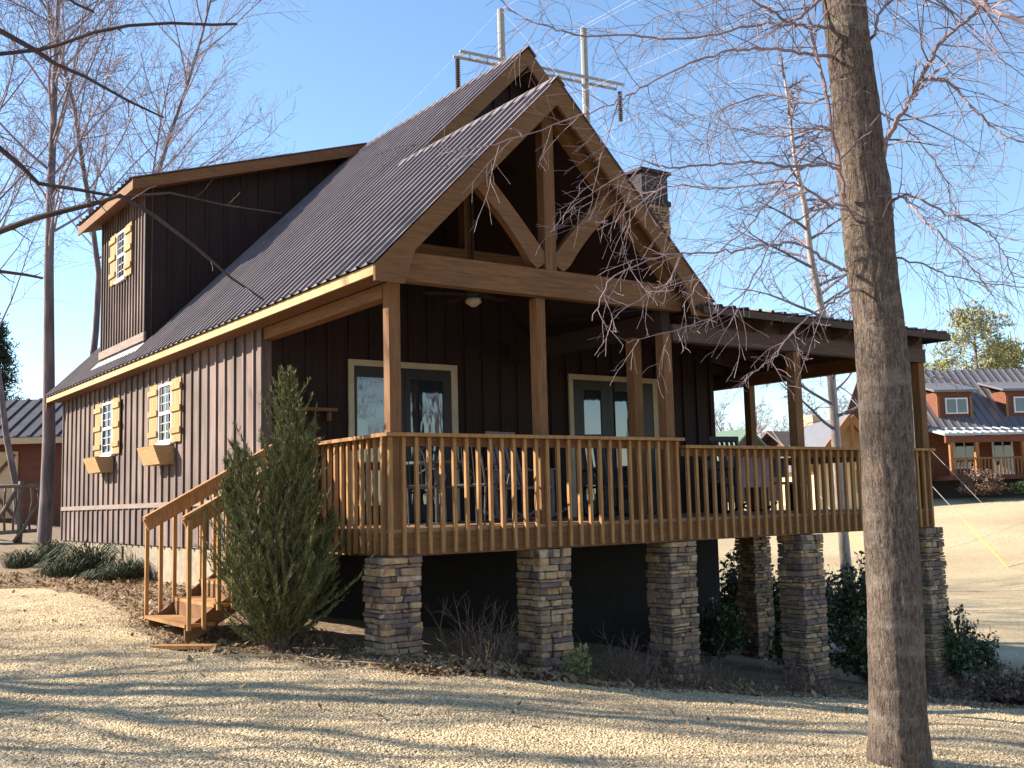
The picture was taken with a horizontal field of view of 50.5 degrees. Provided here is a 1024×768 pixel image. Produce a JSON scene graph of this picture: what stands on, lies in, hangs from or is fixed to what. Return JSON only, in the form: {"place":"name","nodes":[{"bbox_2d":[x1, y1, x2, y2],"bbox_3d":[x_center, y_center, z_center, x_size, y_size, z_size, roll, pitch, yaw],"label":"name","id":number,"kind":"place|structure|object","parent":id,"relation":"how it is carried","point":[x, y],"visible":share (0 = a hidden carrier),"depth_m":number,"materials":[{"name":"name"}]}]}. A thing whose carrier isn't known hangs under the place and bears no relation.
{"place":"outdoors","nodes":[
{"label":"outdoors","id":0,"kind":"place"},
{"bbox_2d":[0,496,1023,708],"bbox_3d":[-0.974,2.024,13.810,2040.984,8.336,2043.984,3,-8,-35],"label":"ground","id":1,"kind":"structure","parent":0,"point":[984,583],"depth_m":24.37,"materials":[{"name":"beige soil"}]},
{"bbox_2d":[0,313,25,399],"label":"evergreen tree","id":2,"kind":"object","parent":1,"relation":"on","point":[6,360],"visible":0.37,"depth_m":46.68,"materials":[{"name":"green plant"}]},
{"bbox_2d":[0,481,39,542],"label":"log fence","id":3,"kind":"object","parent":1,"relation":"on","point":[21,527],"visible":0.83,"depth_m":24.43,"materials":[{"name":"grey wood"}]},
{"bbox_2d":[0,547,58,568],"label":"grass clump","id":4,"kind":"object","parent":1,"relation":"on","point":[21,560],"visible":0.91,"depth_m":18.19,"materials":[{"name":"green plant"}]},
{"bbox_2d":[0,398,62,525],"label":"storage shed","id":5,"kind":"structure","parent":1,"relation":"on","point":[25,419],"depth_m":36.12,"materials":[{"name":"brown wood"}]},
{"bbox_2d":[0,452,18,517],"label":"door","id":6,"kind":"structure","parent":5,"relation":"in","point":[5,478],"depth_m":36.03,"materials":[{"name":"beige wood"}]},
{"bbox_2d":[0,0,91,524],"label":"bare tree","id":7,"kind":"object","parent":1,"relation":"on","point":[9,451],"visible":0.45,"depth_m":33.32,"materials":[{"name":"brown plant"}]},
{"bbox_2d":[24,538,77,561],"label":"grass clump","id":8,"kind":"object","parent":1,"relation":"on","point":[39,547],"visible":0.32,"depth_m":19.23,"materials":[{"name":"green plant"}]},
{"bbox_2d":[0,0,116,325],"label":"bare tree","id":9,"kind":"object","parent":1,"relation":"on","point":[21,152],"visible":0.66,"depth_m":26.25,"materials":[{"name":"brown plant"}]},
{"bbox_2d":[30,555,91,576],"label":"grass clump","id":10,"kind":"object","parent":1,"relation":"on","point":[54,568],"visible":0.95,"depth_m":16.89,"materials":[{"name":"green plant"}]},
{"bbox_2d":[40,538,131,569],"bbox_3d":[-6.910,2.765,17.724,1.537,0.543,1.578,-6,-7,34],"label":"grass clump","id":11,"kind":"object","parent":1,"relation":"on","point":[100,557],"visible":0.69,"depth_m":17.45,"materials":[{"name":"green plant"}]},
{"bbox_2d":[0,0,212,545],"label":"bare tree","id":12,"kind":"object","parent":1,"relation":"on","point":[45,515],"visible":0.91,"depth_m":23.11,"materials":[{"name":"brown plant"}]},
{"bbox_2d":[76,566,137,581],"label":"grass clump","id":13,"kind":"object","parent":1,"relation":"on","point":[104,575],"visible":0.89,"depth_m":16.30,"materials":[{"name":"green plant"}]},
{"bbox_2d":[99,557,154,578],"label":"grass clump","id":14,"kind":"object","parent":1,"relation":"on","point":[136,566],"visible":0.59,"depth_m":16.73,"materials":[{"name":"green plant"}]},
{"bbox_2d":[0,0,281,300],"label":"overhanging tree","id":15,"kind":"object","parent":1,"relation":"on","point":[24,169],"visible":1,"depth_m":5.34,"materials":[{"name":"grey plant"}]},
{"bbox_2d":[0,0,296,542],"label":"bare tree","id":16,"kind":"object","parent":1,"relation":"on","point":[96,314],"visible":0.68,"depth_m":26.18,"materials":[{"name":"brown plant"}]},
{"bbox_2d":[0,0,312,268],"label":"bare tree","id":17,"kind":"object","parent":1,"relation":"on","point":[176,116],"visible":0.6,"depth_m":39.09,"materials":[{"name":"brown plant"}]},
{"bbox_2d":[89,17,230,265],"bbox_3d":[-10.711,-3.072,33.349,5.035,15.379,5.797,-1,-6,-8],"label":"bare tree","id":18,"kind":"object","parent":1,"relation":"on","point":[160,129],"visible":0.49,"depth_m":33.12,"materials":[{"name":"brown plant"}]},
{"bbox_2d":[192,366,374,651],"bbox_3d":[-2.289,1.210,10.893,1.669,2.902,1.890,3,-8,-35],"label":"juniper bush","id":19,"kind":"object","parent":1,"relation":"on","point":[276,588],"visible":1,"depth_m":10.67,"materials":[{"name":"green needle foliage"},{"name":"bark"}]},
{"bbox_2d":[422,591,546,663],"bbox_3d":[-0.277,2.511,11.125,1.151,0.831,1.209,-5,-7,30],"label":"dead brush","id":20,"kind":"object","parent":1,"relation":"on","point":[506,651],"visible":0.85,"depth_m":10.99,"materials":[{"name":"brown plant"}]},
{"bbox_2d":[44,45,953,689],"bbox_3d":[-1.997,0.452,18.499,10.676,10.224,14.193,3,-8,-35],"label":"cabin","id":21,"kind":"object","parent":1,"relation":"on","point":[346,259],"visible":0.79,"depth_m":14.32,"materials":[{"name":"brown wood"}]},
{"bbox_2d":[93,398,120,456],"bbox_3d":[-7.130,0.789,19.131,0.073,0.994,1.610,3,-8,-35],"label":"window","id":22,"kind":"structure","parent":21,"relation":"in","point":[115,405],"depth_m":19.14,"materials":[{"name":"white paint"}]},
{"bbox_2d":[108,221,132,286],"bbox_3d":[-6.860,-2.254,19.056,0.073,0.934,1.350,3,-8,-35],"label":"window","id":23,"kind":"structure","parent":21,"relation":"in","point":[126,268],"depth_m":19.07,"materials":[{"name":"white paint"}]},
{"bbox_2d":[147,376,181,445],"bbox_3d":[-5.275,0.447,16.509,0.073,0.974,1.550,3,-8,-35],"label":"window","id":24,"kind":"structure","parent":21,"relation":"in","point":[154,414],"depth_m":16.52,"materials":[{"name":"white paint"}]},
{"bbox_2d":[348,359,459,524],"bbox_3d":[-1.433,0.778,14.549,1.670,2.150,0.050,3,-8,-35],"label":"double door","id":25,"kind":"structure","parent":21,"relation":"in","point":[429,396],"depth_m":14.63,"materials":[{"name":"paint"}]},
{"bbox_2d":[406,446,446,526],"bbox_3d":[-1.051,1.087,11.948,0.523,0.952,0.512,-4,-7,19],"label":"patio chair","id":26,"kind":"object","parent":21,"relation":"on","point":[421,485],"visible":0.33,"depth_m":11.77,"materials":[{"name":"metal"}]},
{"bbox_2d":[406,460,469,525],"bbox_3d":[-0.856,1.247,12.391,0.760,0.720,0.760,3,-8,-35],"label":"patio table","id":27,"kind":"object","parent":21,"relation":"on","point":[436,473],"visible":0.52,"depth_m":12.35,"materials":[{"name":"metal"}]},
{"bbox_2d":[419,446,471,521],"bbox_3d":[-0.839,1.203,13.055,0.512,0.952,0.523,-6,-8,37],"label":"patio chair","id":28,"kind":"object","parent":21,"relation":"on","point":[448,471],"visible":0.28,"depth_m":12.98,"materials":[{"name":"metal"}]},
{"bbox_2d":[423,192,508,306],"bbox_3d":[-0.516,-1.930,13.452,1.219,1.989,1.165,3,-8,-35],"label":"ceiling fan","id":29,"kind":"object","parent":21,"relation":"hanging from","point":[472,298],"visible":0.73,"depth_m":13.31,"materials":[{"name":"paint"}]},
{"bbox_2d":[451,447,510,524],"bbox_3d":[-0.365,1.077,12.010,0.523,0.952,0.512,-6,-7,33],"label":"patio chair","id":30,"kind":"object","parent":21,"relation":"on","point":[485,485],"visible":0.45,"depth_m":11.90,"materials":[{"name":"metal"}]},
{"bbox_2d":[482,431,566,520],"bbox_3d":[0.150,1.174,14.005,0.966,1.164,0.640,-7,-9,43],"label":"rocking chair","id":31,"kind":"object","parent":21,"relation":"on","point":[496,477],"visible":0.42,"depth_m":14.00,"materials":[{"name":"brown wood"}]},
{"bbox_2d":[578,434,628,516],"bbox_3d":[1.330,1.248,14.952,0.640,1.164,0.966,1,-7,-18],"label":"rocking chair","id":32,"kind":"object","parent":21,"relation":"on","point":[594,481],"visible":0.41,"depth_m":15.16,"materials":[{"name":"paint"}]},
{"bbox_2d":[568,374,658,516],"bbox_3d":[1.605,0.941,16.645,1.780,2.130,0.102,3,-8,-35],"label":"double door","id":33,"kind":"structure","parent":21,"relation":"in","point":[596,406],"depth_m":16.59,"materials":[{"name":"paint"}]},
{"bbox_2d":[708,436,777,512],"bbox_3d":[3.431,1.343,16.304,0.640,1.164,0.966,1,-7,-24],"label":"rocking chair","id":34,"kind":"object","parent":21,"relation":"on","point":[722,439],"visible":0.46,"depth_m":16.50,"materials":[{"name":"paint"}]},
{"bbox_2d":[737,445,769,487],"bbox_3d":[3.073,1.048,13.818,0.565,0.530,0.081,3,-8,-35],"label":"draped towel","id":35,"kind":"object","parent":21,"relation":"hanging from","point":[751,472],"visible":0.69,"depth_m":13.79,"materials":[{"name":"grey fabric"}]},
{"bbox_2d":[701,461,807,512],"bbox_3d":[3.769,1.573,16.755,1.900,0.790,0.440,3,-8,-35],"label":"porch bench","id":36,"kind":"object","parent":21,"relation":"on","point":[710,495],"visible":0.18,"depth_m":16.41,"materials":[{"name":"paint"}]},
{"bbox_2d":[364,652,633,688],"bbox_3d":[-0.034,2.815,10.459,2.946,0.549,1.206,3,-8,-35],"label":"leaf drift","id":37,"kind":"object","parent":1,"relation":"on","point":[463,666],"visible":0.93,"depth_m":10.21,"materials":[{"name":"brown plant"}]},
{"bbox_2d":[305,656,394,664],"bbox_3d":[-1.500,2.550,10.018,0.870,0.082,0.031,-3,-6,11],"label":"fallen stick","id":38,"kind":"object","parent":37,"relation":"on","point":[323,660],"visible":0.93,"depth_m":10.03,"materials":[{"name":"brown wood"}]},
{"bbox_2d":[0,588,1023,767],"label":"gravel drive","id":39,"kind":"structure","parent":1,"relation":"on","point":[34,597],"depth_m":8.11,"materials":[{"name":"beige gravel"}]},
{"bbox_2d":[150,644,218,648],"bbox_3d":[-3.234,2.594,10.723,0.673,0.040,0.140,-3,-6,13],"label":"loose board","id":40,"kind":"object","parent":39,"relation":"on","point":[182,646],"visible":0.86,"depth_m":10.68,"materials":[{"name":"brown wood"}]},
{"bbox_2d":[373,0,1023,767],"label":"foreground tree","id":41,"kind":"object","parent":39,"relation":"on","point":[899,734],"visible":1,"depth_m":6.86,"materials":[{"name":"grey plant"}]},
{"bbox_2d":[0,566,1023,743],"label":"leaf litter","id":42,"kind":"object","parent":1,"relation":"on","point":[847,694],"visible":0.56,"depth_m":11.94,"materials":[{"name":"brown plant"}]},
{"bbox_2d":[215,645,262,648],"bbox_3d":[-2.735,2.600,10.700,0.585,0.043,0.043,-1,-6,-2],"label":"fallen stick","id":43,"kind":"object","parent":42,"relation":"on","point":[233,647],"visible":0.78,"depth_m":10.69,"materials":[{"name":"brown wood"}]},
{"bbox_2d":[223,654,297,656],"bbox_3d":[-2.357,2.549,10.176,0.690,0.048,0.037,0,-6,-9],"label":"fallen stick","id":44,"kind":"object","parent":42,"relation":"on","point":[255,655],"visible":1,"depth_m":10.16,"materials":[{"name":"brown wood"}]},
{"bbox_2d":[558,643,592,677],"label":"shrub","id":45,"kind":"object","parent":1,"relation":"on","point":[579,665],"visible":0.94,"depth_m":11.00,"materials":[{"name":"green plant"}]},
{"bbox_2d":[531,620,724,689],"bbox_3d":[1.277,2.898,11.557,1.857,0.780,1.393,3,-8,-35],"label":"dead brush","id":46,"kind":"object","parent":1,"relation":"on","point":[633,668],"visible":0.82,"depth_m":11.65,"materials":[{"name":"brown plant"}]},
{"bbox_2d":[388,0,1006,566],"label":"power pylon","id":47,"kind":"object","parent":1,"relation":"on","point":[584,78],"visible":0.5,"depth_m":92.76,"materials":[{"name":"metal"}]},
{"bbox_2d":[658,635,764,691],"bbox_3d":[2.123,3.081,11.986,1.148,0.646,1.007,3,-8,-35],"label":"dead brush","id":48,"kind":"object","parent":1,"relation":"on","point":[688,674],"visible":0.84,"depth_m":11.87,"materials":[{"name":"brown plant"}]},
{"bbox_2d":[715,404,733,431],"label":"bare tree","id":49,"kind":"object","parent":1,"relation":"on","point":[716,415],"visible":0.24,"depth_m":90.16,"materials":[{"name":"brown plant"}]},
{"bbox_2d":[697,594,753,659],"bbox_3d":[3.239,3.752,16.779,0.950,1.017,1.032,3,-8,-35],"label":"leafy bush","id":50,"kind":"object","parent":1,"relation":"on","point":[717,630],"visible":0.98,"depth_m":16.64,"materials":[{"name":"green plant"}]},
{"bbox_2d":[714,391,744,430],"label":"bare tree","id":51,"kind":"object","parent":1,"relation":"on","point":[724,407],"visible":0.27,"depth_m":110.98,"materials":[{"name":"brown plant"}]},
{"bbox_2d":[716,420,776,436],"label":"woodland","id":52,"kind":"object","parent":1,"relation":"on","point":[764,426],"visible":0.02,"depth_m":125.29,"materials":[{"name":"plant"}]},
{"bbox_2d":[716,429,777,501],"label":"distant cabin","id":53,"kind":"object","parent":1,"relation":"on","point":[741,434],"visible":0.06,"depth_m":75.52,"materials":[{"name":"green"}]},
{"bbox_2d":[719,547,780,647],"bbox_3d":[4.045,3.808,19.295,1.493,1.855,1.562,3,-8,-35],"label":"leafy bush","id":54,"kind":"object","parent":1,"relation":"on","point":[730,589],"visible":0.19,"depth_m":19.23,"materials":[{"name":"green plant"}]},
{"bbox_2d":[732,396,780,437],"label":"bare tree","id":55,"kind":"object","parent":1,"relation":"on","point":[760,418],"visible":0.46,"depth_m":95.25,"materials":[{"name":"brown plant"}]},
{"bbox_2d":[769,564,784,649],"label":"leafy bush","id":56,"kind":"object","parent":1,"relation":"on","point":[776,595],"visible":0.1,"depth_m":19.58,"materials":[{"name":"green plant"}]},
{"bbox_2d":[762,387,815,432],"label":"bare tree","id":57,"kind":"object","parent":1,"relation":"on","point":[783,423],"visible":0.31,"depth_m":100.45,"materials":[{"name":"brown plant"}]},
{"bbox_2d":[760,415,820,445],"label":"distant cabin","id":58,"kind":"object","parent":1,"relation":"on","point":[768,438],"visible":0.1,"depth_m":80.03,"materials":[{"name":"brown"}]},
{"bbox_2d":[758,648,840,696],"bbox_3d":[3.272,3.397,12.548,1.080,0.601,0.732,3,-8,-35],"label":"dead brush","id":59,"kind":"object","parent":1,"relation":"on","point":[793,685],"visible":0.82,"depth_m":12.63,"materials":[{"name":"brown plant"}]},
{"bbox_2d":[761,617,841,666],"bbox_3d":[4.322,3.862,16.269,1.300,0.956,1.150,3,-8,-35],"label":"leafy bush","id":60,"kind":"object","parent":1,"relation":"on","point":[778,646],"visible":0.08,"depth_m":16.19,"materials":[{"name":"green plant"}]},
{"bbox_2d":[803,400,826,419],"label":"bare tree","id":61,"kind":"object","parent":1,"relation":"on","point":[811,412],"visible":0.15,"depth_m":89.13,"materials":[{"name":"brown plant"}]},
{"bbox_2d":[780,414,859,509],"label":"distant cabin","id":62,"kind":"object","parent":1,"relation":"on","point":[818,434],"visible":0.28,"depth_m":58.32,"materials":[{"name":"white metal"}]},
{"bbox_2d":[822,564,843,644],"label":"leafy bush","id":63,"kind":"object","parent":1,"relation":"on","point":[826,597],"visible":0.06,"depth_m":20.49,"materials":[{"name":"green plant"}]},
{"bbox_2d":[838,395,847,413],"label":"bare tree","id":64,"kind":"object","parent":1,"relation":"on","point":[844,407],"visible":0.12,"depth_m":83.87,"materials":[{"name":"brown plant"}]},
{"bbox_2d":[838,396,849,409],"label":"bare tree","id":65,"kind":"object","parent":1,"relation":"on","point":[843,402],"visible":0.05,"depth_m":94.54,"materials":[{"name":"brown plant"}]},
{"bbox_2d":[825,550,866,652],"bbox_3d":[6.038,3.824,18.811,1.378,1.980,1.455,-6,-8,35],"label":"leafy bush","id":66,"kind":"object","parent":1,"relation":"on","point":[851,601],"visible":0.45,"depth_m":18.71,"materials":[{"name":"green plant"}]},
{"bbox_2d":[720,52,973,586],"bbox_3d":[6.420,-0.758,22.609,4.672,12.625,4.733,0,-6,-15],"label":"bare tree","id":67,"kind":"object","parent":1,"relation":"on","point":[843,537],"visible":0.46,"depth_m":22.93,"materials":[{"name":"brown plant"}]},
{"bbox_2d":[828,609,867,682],"bbox_3d":[5.009,3.683,15.310,1.143,1.042,1.181,3,-8,-35],"label":"leafy bush","id":68,"kind":"object","parent":1,"relation":"on","point":[854,659],"visible":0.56,"depth_m":15.16,"materials":[{"name":"green plant"}]},
{"bbox_2d":[845,368,1023,501],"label":"neighbour cabin","id":69,"kind":"object","parent":1,"relation":"on","point":[979,423],"visible":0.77,"depth_m":60.68,"materials":[{"name":"grey metal"}]},
{"bbox_2d":[953,435,974,468],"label":"window","id":70,"kind":"structure","parent":69,"relation":"in","point":[961,450],"depth_m":60.46,"materials":[{"name":"grey glass"}]},
{"bbox_2d":[991,442,1013,473],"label":"door","id":71,"kind":"structure","parent":69,"relation":"in","point":[999,449],"depth_m":60.59,"materials":[{"name":"white paint"}]},
{"bbox_2d":[924,357,959,370],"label":"pine tree","id":72,"kind":"object","parent":1,"relation":"on","point":[931,366],"visible":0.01,"depth_m":101.00,"materials":[{"name":"green plant"}]},
{"bbox_2d":[926,658,961,701],"bbox_3d":[5.200,3.650,13.484,1.342,0.561,1.031,3,-8,-35],"label":"dead brush","id":73,"kind":"object","parent":1,"relation":"on","point":[936,688],"visible":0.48,"depth_m":13.35,"materials":[{"name":"brown plant"}]},
{"bbox_2d":[940,597,991,686],"bbox_3d":[6.399,3.716,15.563,0.847,1.323,0.752,-2,-6,4],"label":"leafy bush","id":74,"kind":"object","parent":1,"relation":"on","point":[959,651],"visible":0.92,"depth_m":15.45,"materials":[{"name":"green plant"}]},
{"bbox_2d":[923,297,1023,369],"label":"deciduous tree","id":75,"kind":"object","parent":1,"relation":"on","point":[965,316],"visible":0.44,"depth_m":95.73,"materials":[{"name":"green plant"}]},
{"bbox_2d":[955,466,1009,495],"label":"leafy bush","id":76,"kind":"object","parent":1,"relation":"on","point":[982,483],"visible":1,"depth_m":56.34,"materials":[{"name":"brown plant"}]},
{"bbox_2d":[947,664,1023,706],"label":"leafy bush","id":77,"kind":"object","parent":1,"relation":"on","point":[997,689],"visible":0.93,"depth_m":13.22,"materials":[{"name":"plant"}]},
{"bbox_2d":[969,627,1010,677],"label":"leafy bush","id":78,"kind":"object","parent":1,"relation":"on","point":[988,651],"visible":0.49,"depth_m":16.18,"materials":[{"name":"green plant"}]},
{"bbox_2d":[977,333,1023,369],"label":"pine tree","id":79,"kind":"object","parent":1,"relation":"on","point":[1017,356],"visible":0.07,"depth_m":98.65,"materials":[{"name":"green plant"}]},
{"bbox_2d":[1009,480,1023,495],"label":"leafy bush","id":80,"kind":"object","parent":1,"relation":"on","point":[1018,488],"visible":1,"depth_m":56.52,"materials":[{"name":"green plant"}]},
{"bbox_2d":[0,0,1023,436],"label":"sky","id":81,"kind":"structure","parent":0,"point":[358,64],"materials":[{"name":"blue"}]}
]}

